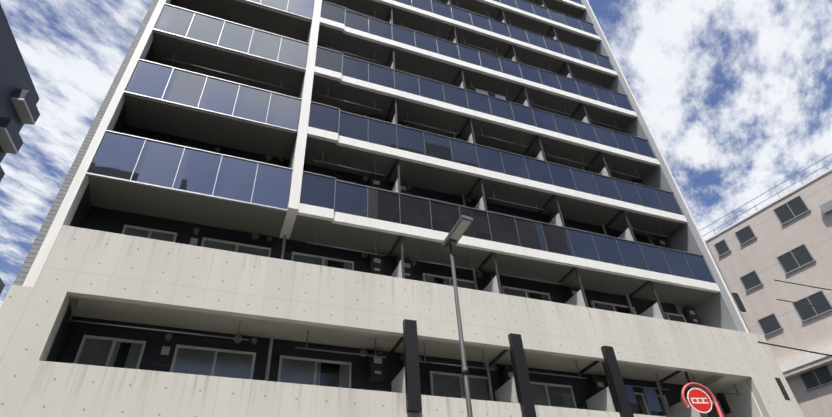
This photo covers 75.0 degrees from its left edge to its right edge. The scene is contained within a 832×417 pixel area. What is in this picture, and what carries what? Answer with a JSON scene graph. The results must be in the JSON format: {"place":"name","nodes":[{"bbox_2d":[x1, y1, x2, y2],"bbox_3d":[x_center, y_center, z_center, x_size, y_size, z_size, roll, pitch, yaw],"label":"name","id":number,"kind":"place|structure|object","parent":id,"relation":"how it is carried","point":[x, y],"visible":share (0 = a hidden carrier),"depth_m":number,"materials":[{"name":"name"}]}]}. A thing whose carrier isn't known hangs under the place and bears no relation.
{"place":"outdoors","nodes":[
{"label":"outdoors","id":0,"kind":"place"},
{"bbox_2d":[0,278,4,294],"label":"grey building","id":1,"kind":"structure","parent":0,"point":[2,285],"depth_m":20.80,"materials":[{"name":"grey"}]},
{"bbox_2d":[0,0,831,306],"label":"sky","id":2,"kind":"structure","parent":0,"point":[735,96],"materials":[{"name":"blue"}]},
{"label":"sidewalk","id":3,"kind":"structure","parent":0,"visible":0},
{"bbox_2d":[442,215,472,416],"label":"street lamp","id":4,"kind":"object","parent":3,"relation":"on","point":[457,232],"visible":1,"depth_m":9.06,"materials":[{"name":"grey metal"}]},
{"bbox_2d":[681,382,722,416],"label":"sign pole","id":5,"kind":"object","parent":3,"relation":"on","point":[687,385],"visible":1,"depth_m":10.03,"materials":[{"name":"red metal"}]},
{"bbox_2d":[687,388,711,412],"bbox_3d":[5.220,3.533,9.985,0.470,0.470,0.011,3,-40,-9],"label":"round sign","id":6,"kind":"object","parent":5,"relation":"attached to","point":[699,400],"visible":1,"depth_m":9.98,"materials":[{"name":"red metal"}]},
{"label":"ground","id":7,"kind":"structure","parent":0,"visible":0},
{"bbox_2d":[0,4,39,181],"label":"navy tower","id":8,"kind":"structure","parent":7,"relation":"on","point":[19,98],"depth_m":36.02,"materials":[{"name":"paint"}]},
{"bbox_2d":[46,0,748,416],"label":"wall","id":9,"kind":"structure","parent":7,"relation":"on","point":[718,310],"depth_m":14.76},
{"bbox_2d":[13,0,158,285],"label":"side wall","id":10,"kind":"structure","parent":9,"relation":"attached to","point":[41,235],"depth_m":12.36,"materials":[{"name":"grey concrete"}]},
{"bbox_2d":[114,260,443,386],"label":"apartment room interiors","id":11,"kind":"object","parent":9,"relation":"in","point":[119,357],"depth_m":12.55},
{"bbox_2d":[78,197,573,407],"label":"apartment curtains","id":12,"kind":"object","parent":9,"relation":"attached to","point":[188,369],"depth_m":12.40,"materials":[{"name":"grey fabric"}]},
{"bbox_2d":[68,0,714,384],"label":"apartment balcony slabs","id":13,"kind":"structure","parent":9,"relation":"attached to","point":[154,116],"depth_m":17.04,"materials":[{"name":"grey concrete"}]},
{"bbox_2d":[22,0,762,416],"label":"building frame","id":14,"kind":"object","parent":9,"relation":"attached to","point":[744,404],"visible":0.85,"depth_m":16.84,"materials":[{"name":"white paint"}]},
{"bbox_2d":[73,14,725,416],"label":"apartment window frames","id":15,"kind":"structure","parent":9,"relation":"attached to","point":[253,354],"depth_m":13.44,"materials":[{"name":"grey metal"}]},
{"bbox_2d":[77,62,722,416],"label":"window","id":16,"kind":"structure","parent":9,"relation":"attached to","point":[639,407],"depth_m":14.29,"materials":[{"name":"black glass"}]},
{"bbox_2d":[88,0,714,282],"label":"balcony railing","id":17,"kind":"object","parent":9,"relation":"attached to","point":[117,156],"visible":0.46,"depth_m":16.88,"materials":[{"name":"blue glass"}]},
{"bbox_2d":[86,0,716,283],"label":"metal balustrade","id":18,"kind":"object","parent":9,"relation":"attached to","point":[207,111],"visible":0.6,"depth_m":16.82,"materials":[{"name":"grey metal"}]},
{"bbox_2d":[0,225,803,416],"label":"concrete apartment parapets","id":19,"kind":"object","parent":9,"relation":"attached to","point":[94,264],"visible":0.96,"depth_m":11.71,"materials":[{"name":"beige concrete"}]},
{"bbox_2d":[65,0,740,411],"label":"apartment balcony clutter","id":20,"kind":"object","parent":9,"relation":"attached to","point":[651,398],"visible":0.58,"depth_m":14.98,"materials":[{"name":"black metal"}]},
{"bbox_2d":[165,93,688,382],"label":"apartment wall vents","id":21,"kind":"object","parent":9,"relation":"attached to","point":[255,236],"visible":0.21,"depth_m":14.26,"materials":[{"name":"black metal"}]},
{"bbox_2d":[161,115,730,414],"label":"apartment water heaters","id":22,"kind":"object","parent":9,"relation":"attached to","point":[376,369],"visible":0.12,"depth_m":15.00,"materials":[{"name":"black metal"}]},
{"bbox_2d":[265,134,669,416],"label":"apartment drain pipes","id":23,"kind":"object","parent":9,"relation":"attached to","point":[486,361],"depth_m":14.21,"materials":[{"name":"grey plastic"}]},
{"bbox_2d":[403,319,633,416],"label":"black apartment fins","id":24,"kind":"object","parent":9,"relation":"attached to","point":[412,380],"visible":1,"depth_m":12.57,"materials":[{"name":"black metal"}]},
{"bbox_2d":[385,0,703,416],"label":"apartment partition boards","id":25,"kind":"object","parent":9,"relation":"attached to","point":[602,400],"visible":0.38,"depth_m":15.87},
{"bbox_2d":[704,168,831,416],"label":"neighbouring building","id":26,"kind":"structure","parent":7,"relation":"on","point":[811,230],"depth_m":32.38,"materials":[{"name":"white paint"}]},
{"bbox_2d":[700,153,831,332],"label":"pipe rail","id":27,"kind":"object","parent":26,"relation":"attached to","point":[756,209],"visible":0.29,"depth_m":35.18,"materials":[{"name":"grey metal"}]},
{"bbox_2d":[714,195,831,390],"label":"neighbour windows","id":28,"kind":"structure","parent":26,"relation":"in","point":[796,258],"depth_m":32.41,"materials":[{"name":"grey glass"}]},
{"bbox_2d":[758,280,831,355],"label":"overhead cables","id":29,"kind":"object","parent":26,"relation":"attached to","point":[804,304],"visible":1,"depth_m":14.90,"materials":[{"name":"grey metal"}]}
]}

